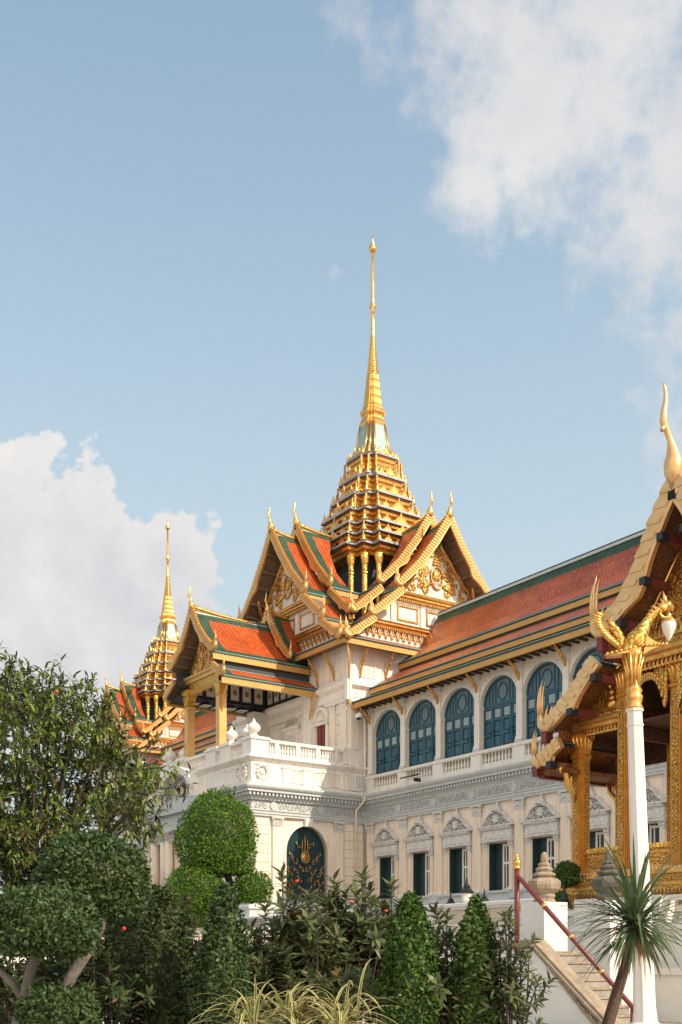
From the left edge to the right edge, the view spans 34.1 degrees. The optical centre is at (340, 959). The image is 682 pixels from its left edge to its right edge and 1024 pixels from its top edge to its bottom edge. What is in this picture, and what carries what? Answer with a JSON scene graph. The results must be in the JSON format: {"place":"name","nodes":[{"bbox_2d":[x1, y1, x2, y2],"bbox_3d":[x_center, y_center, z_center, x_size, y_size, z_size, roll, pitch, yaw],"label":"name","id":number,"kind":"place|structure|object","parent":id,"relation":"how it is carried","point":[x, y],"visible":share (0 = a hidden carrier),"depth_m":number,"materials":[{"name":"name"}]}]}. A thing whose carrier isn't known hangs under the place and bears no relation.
{"place":"outdoors","nodes":[
{"label":"outdoors","id":0,"kind":"place"},
{"bbox_2d":[0,0,681,893],"label":"sky","id":1,"kind":"structure","parent":0,"point":[195,194],"materials":[{"name":"blue"}]},
{"bbox_2d":[102,999,681,1023],"bbox_3d":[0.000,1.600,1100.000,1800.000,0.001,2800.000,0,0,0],"label":"ground","id":2,"kind":"structure","parent":0,"point":[661,1022],"depth_m":28.43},
{"bbox_2d":[0,953,55,1023],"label":"leafy shrub","id":3,"kind":"object","parent":2,"relation":"on","point":[8,995],"visible":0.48,"depth_m":13.83,"materials":[{"name":"green plant"}]},
{"bbox_2d":[0,828,153,1023],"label":"topiary tree","id":4,"kind":"object","parent":2,"relation":"on","point":[99,879],"visible":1,"depth_m":10.58,"materials":[{"name":"green plant"}]},
{"bbox_2d":[40,951,115,1022],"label":"bush","id":5,"kind":"object","parent":2,"relation":"on","point":[61,967],"visible":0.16,"depth_m":16.07,"materials":[{"name":"green plant"}]},
{"bbox_2d":[0,639,198,983],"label":"fruit tree","id":6,"kind":"object","parent":2,"relation":"on","point":[27,829],"visible":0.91,"depth_m":16.38,"materials":[{"name":"green plant"}]},
{"bbox_2d":[67,944,166,1023],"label":"leafy shrub","id":7,"kind":"object","parent":2,"relation":"on","point":[121,1007],"visible":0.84,"depth_m":12.90,"materials":[{"name":"green plant"}]},
{"bbox_2d":[91,893,175,1008],"bbox_3d":[-3.039,0.193,16.163,1.350,2.819,1.160,0,0,-23],"label":"bush","id":8,"kind":"object","parent":2,"relation":"on","point":[118,940],"visible":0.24,"depth_m":15.85,"materials":[{"name":"green plant"}]},
{"bbox_2d":[120,884,194,1023],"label":"column shrub","id":9,"kind":"object","parent":2,"relation":"on","point":[159,949],"visible":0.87,"depth_m":13.21,"materials":[{"name":"green plant"}]},
{"bbox_2d":[0,927,326,975],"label":"garden wall","id":10,"kind":"structure","parent":2,"relation":"on","point":[197,938],"depth_m":43.57,"materials":[{"name":"white concrete"}]},
{"bbox_2d":[127,886,203,1021],"bbox_3d":[-2.269,0.269,15.539,1.046,2.668,1.266,0,0,-44],"label":"leafy shrub","id":11,"kind":"object","parent":2,"relation":"on","point":[192,925],"visible":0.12,"depth_m":15.56,"materials":[{"name":"green plant"}]},
{"bbox_2d":[0,942,344,992],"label":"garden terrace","id":12,"kind":"structure","parent":2,"relation":"on","point":[24,964],"depth_m":39.74,"materials":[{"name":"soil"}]},
{"bbox_2d":[164,785,275,926],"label":"topiary tree","id":13,"kind":"object","parent":12,"relation":"on","point":[217,842],"visible":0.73,"depth_m":43.02,"materials":[{"name":"green plant"}]},
{"bbox_2d":[183,941,203,1023],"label":"bush","id":14,"kind":"object","parent":2,"relation":"on","point":[195,1015],"visible":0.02,"depth_m":15.73,"materials":[{"name":"green plant"}]},
{"bbox_2d":[188,882,253,1023],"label":"column shrub","id":15,"kind":"object","parent":2,"relation":"on","point":[225,956],"visible":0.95,"depth_m":12.43,"materials":[{"name":"green plant"}]},
{"bbox_2d":[201,900,286,1021],"bbox_3d":[-1.174,0.402,14.627,1.563,2.404,1.024,0,0,0],"label":"leafy shrub","id":16,"kind":"object","parent":2,"relation":"on","point":[264,909],"visible":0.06,"depth_m":14.52,"materials":[{"name":"green plant"}]},
{"bbox_2d":[188,973,320,1023],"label":"striped plant","id":17,"kind":"object","parent":2,"relation":"on","point":[250,1010],"visible":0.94,"depth_m":11.63,"materials":[{"name":"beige plant"}]},
{"bbox_2d":[215,979,352,1023],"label":"striped plant","id":18,"kind":"object","parent":2,"relation":"on","point":[290,1013],"visible":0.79,"depth_m":11.75,"materials":[{"name":"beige plant"}]},
{"bbox_2d":[242,863,345,1023],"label":"leafy shrub","id":19,"kind":"object","parent":2,"relation":"on","point":[293,918],"visible":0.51,"depth_m":13.89,"materials":[{"name":"green plant"}]},
{"bbox_2d":[258,890,344,1021],"bbox_3d":[-0.462,0.321,15.173,1.690,2.567,1.216,0,0,0],"label":"leafy shrub","id":20,"kind":"object","parent":2,"relation":"on","point":[302,898],"visible":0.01,"depth_m":15.28,"materials":[{"name":"green plant"}]},
{"bbox_2d":[250,926,374,1023],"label":"leafy shrub","id":21,"kind":"object","parent":2,"relation":"on","point":[354,977],"visible":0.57,"depth_m":13.39,"materials":[{"name":"green plant"}]},
{"bbox_2d":[275,959,407,1023],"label":"striped plant","id":22,"kind":"object","parent":2,"relation":"on","point":[341,1018],"visible":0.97,"depth_m":11.57,"materials":[{"name":"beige plant"}]},
{"bbox_2d":[295,865,391,1023],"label":"leafy shrub","id":23,"kind":"object","parent":2,"relation":"on","point":[355,927],"visible":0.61,"depth_m":14.18,"materials":[{"name":"green plant"}]},
{"bbox_2d":[200,898,533,948],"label":"terrace wall","id":24,"kind":"structure","parent":2,"relation":"on","point":[492,906],"depth_m":48.68,"materials":[{"name":"white paint"}]},
{"bbox_2d":[446,892,454,903],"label":"lantern","id":25,"kind":"object","parent":24,"relation":"on","point":[450,900],"visible":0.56,"depth_m":49.50,"materials":[{"name":"black metal"}]},
{"bbox_2d":[460,876,473,902],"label":"lantern","id":26,"kind":"object","parent":24,"relation":"on","point":[466,891],"visible":0.74,"depth_m":48.84,"materials":[{"name":"white metal"}]},
{"bbox_2d":[481,888,488,901],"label":"lantern","id":27,"kind":"object","parent":24,"relation":"on","point":[485,896],"visible":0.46,"depth_m":48.31,"materials":[{"name":"black metal"}]},
{"bbox_2d":[348,881,394,1023],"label":"leafy shrub","id":28,"kind":"object","parent":2,"relation":"on","point":[368,892],"visible":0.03,"depth_m":15.36,"materials":[{"name":"green plant"}]},
{"bbox_2d":[362,874,402,1023],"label":"leafy shrub","id":29,"kind":"object","parent":2,"relation":"on","point":[383,906],"visible":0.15,"depth_m":14.66,"materials":[{"name":"green plant"}]},
{"bbox_2d":[369,890,447,1023],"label":"column shrub","id":30,"kind":"object","parent":2,"relation":"on","point":[408,963],"visible":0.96,"depth_m":12.21,"materials":[{"name":"green plant"}]},
{"bbox_2d":[424,902,476,1023],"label":"leafy shrub","id":31,"kind":"object","parent":2,"relation":"on","point":[442,978],"visible":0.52,"depth_m":12.43,"materials":[{"name":"green plant"}]},
{"bbox_2d":[442,893,504,1023],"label":"column shrub","id":32,"kind":"object","parent":2,"relation":"on","point":[474,944],"visible":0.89,"depth_m":12.24,"materials":[{"name":"green plant"}]},
{"bbox_2d":[462,905,561,1023],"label":"leafy shrub","id":33,"kind":"object","parent":2,"relation":"on","point":[513,1000],"visible":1,"depth_m":12.12,"materials":[{"name":"green plant"}]},
{"bbox_2d":[439,940,629,1023],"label":"stone stairs","id":34,"kind":"structure","parent":2,"relation":"on","point":[573,998],"depth_m":25.48,"materials":[{"name":"beige stone"}]},
{"bbox_2d":[521,852,567,950],"bbox_3d":[5.032,-0.540,27.500,0.900,4.280,0.900,0,0,-35],"label":"gate post","id":35,"kind":"object","parent":2,"relation":"on","point":[544,885],"visible":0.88,"depth_m":27.24,"materials":[{"name":"paint"}]},
{"bbox_2d":[512,853,633,1022],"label":"handrail","id":36,"kind":"object","parent":2,"relation":"on","point":[518,878],"visible":0.94,"depth_m":25.73,"materials":[{"name":"red metal"}]},
{"bbox_2d":[585,849,632,1004],"bbox_3d":[6.992,-0.645,29.000,0.964,4.491,0.964,0,0,-35],"label":"gate post","id":37,"kind":"object","parent":2,"relation":"on","point":[607,866],"visible":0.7,"depth_m":28.73,"materials":[{"name":"stone"}]},
{"bbox_2d":[550,833,681,1023],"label":"yucca plant","id":38,"kind":"object","parent":2,"relation":"on","point":[631,913],"visible":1,"depth_m":13.87,"materials":[{"name":"green plant"}]},
{"bbox_2d":[591,591,675,1023],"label":"lamp post","id":39,"kind":"object","parent":2,"relation":"on","point":[636,645],"visible":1,"depth_m":18.89,"materials":[{"name":"white paint"}]},
{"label":"palace podium","id":40,"kind":"structure","parent":2,"relation":"on","visible":0},
{"bbox_2d":[83,236,666,916],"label":"palace","id":41,"kind":"structure","parent":40,"relation":"on","point":[415,640],"depth_m":68.70,"materials":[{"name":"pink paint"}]},
{"bbox_2d":[281,718,298,755],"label":"wall","id":42,"kind":"structure","parent":41,"relation":"in","point":[292,732],"depth_m":74.44,"materials":[{"name":"white paint"}]},
{"bbox_2d":[282,819,331,900],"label":"arched doorway","id":43,"kind":"structure","parent":41,"relation":"in","point":[302,847],"depth_m":67.66,"materials":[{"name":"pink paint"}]},
{"bbox_2d":[312,706,329,759],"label":"niche door","id":44,"kind":"structure","parent":41,"relation":"in","point":[321,730],"depth_m":71.57,"materials":[{"name":"white paint"}]},
{"bbox_2d":[355,711,362,719],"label":"security camera","id":45,"kind":"object","parent":41,"relation":"attached to","point":[358,716],"visible":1,"depth_m":68.41,"materials":[{"name":"white paint"}]},
{"bbox_2d":[369,821,398,900],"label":"window","id":46,"kind":"structure","parent":41,"relation":"in","point":[385,843],"depth_m":68.35,"materials":[{"name":"white paint"}]},
{"bbox_2d":[372,706,399,773],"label":"arched door","id":47,"kind":"structure","parent":41,"relation":"in","point":[387,738],"depth_m":68.41,"materials":[{"name":"blue wood"}]},
{"bbox_2d":[400,773,420,781],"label":"floodlight","id":48,"kind":"object","parent":41,"relation":"on","point":[417,779],"visible":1,"depth_m":64.55,"materials":[{"name":"black metal"}]},
{"bbox_2d":[402,815,434,897],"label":"window","id":49,"kind":"structure","parent":41,"relation":"in","point":[419,838],"depth_m":65.55,"materials":[{"name":"white paint"}]},
{"bbox_2d":[405,695,435,766],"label":"arched door","id":50,"kind":"structure","parent":41,"relation":"in","point":[422,723],"depth_m":65.65,"materials":[{"name":"blue"}]},
{"bbox_2d":[437,809,472,896],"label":"window","id":51,"kind":"structure","parent":41,"relation":"in","point":[457,832],"depth_m":62.90,"materials":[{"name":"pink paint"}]},
{"bbox_2d":[441,683,473,757],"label":"arched window","id":52,"kind":"structure","parent":41,"relation":"in","point":[459,711],"depth_m":62.89,"materials":[{"name":"blue"}]},
{"bbox_2d":[476,801,514,893],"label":"window","id":53,"kind":"structure","parent":41,"relation":"in","point":[497,826],"depth_m":60.09,"materials":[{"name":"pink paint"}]},
{"bbox_2d":[480,670,515,748],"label":"arched window","id":54,"kind":"structure","parent":41,"relation":"in","point":[499,707],"depth_m":60.15,"materials":[{"name":"blue wood"}]},
{"bbox_2d":[519,794,560,890],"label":"window","id":55,"kind":"structure","parent":41,"relation":"in","point":[541,819],"depth_m":57.23,"materials":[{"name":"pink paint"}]},
{"bbox_2d":[522,656,561,739],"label":"arched window","id":56,"kind":"structure","parent":41,"relation":"in","point":[550,672],"depth_m":57.51,"materials":[{"name":"blue wood"}]},
{"bbox_2d":[566,786,611,848],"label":"window","id":57,"kind":"structure","parent":41,"relation":"in","point":[599,810],"depth_m":53.85,"materials":[{"name":"white paint"}]},
{"bbox_2d":[569,641,612,684],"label":"arched window","id":58,"kind":"structure","parent":41,"relation":"in","point":[592,652],"depth_m":54.98,"materials":[{"name":"blue"}]},
{"bbox_2d":[645,780,666,842],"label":"window","id":59,"kind":"structure","parent":41,"relation":"in","point":[656,803],"depth_m":50.95,"materials":[{"name":"white paint"}]},
{"bbox_2d":[559,885,572,918],"bbox_3d":[6.726,-1.620,33.500,0.549,1.377,0.549,0,0,15],"label":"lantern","id":60,"kind":"object","parent":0,"point":[563,897],"visible":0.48,"depth_m":33.39,"materials":[{"name":"black metal"}]},
{"bbox_2d":[492,894,681,1021],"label":"pavilion platform","id":61,"kind":"structure","parent":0,"point":[668,991],"depth_m":29.29,"materials":[{"name":"white paint"}]},
{"bbox_2d":[553,859,581,901],"bbox_3d":[6.855,-1.940,34.033,1.141,2.281,0.969,0,0,0],"label":"topiary ball","id":62,"kind":"object","parent":61,"relation":"on","point":[564,871],"visible":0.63,"depth_m":33.75,"materials":[{"name":"green plant"}]},
{"bbox_2d":[531,382,681,909],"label":"golden pavilion","id":63,"kind":"structure","parent":61,"relation":"on","point":[587,747],"depth_m":33.27,"materials":[{"name":"gold metal"}]}
]}

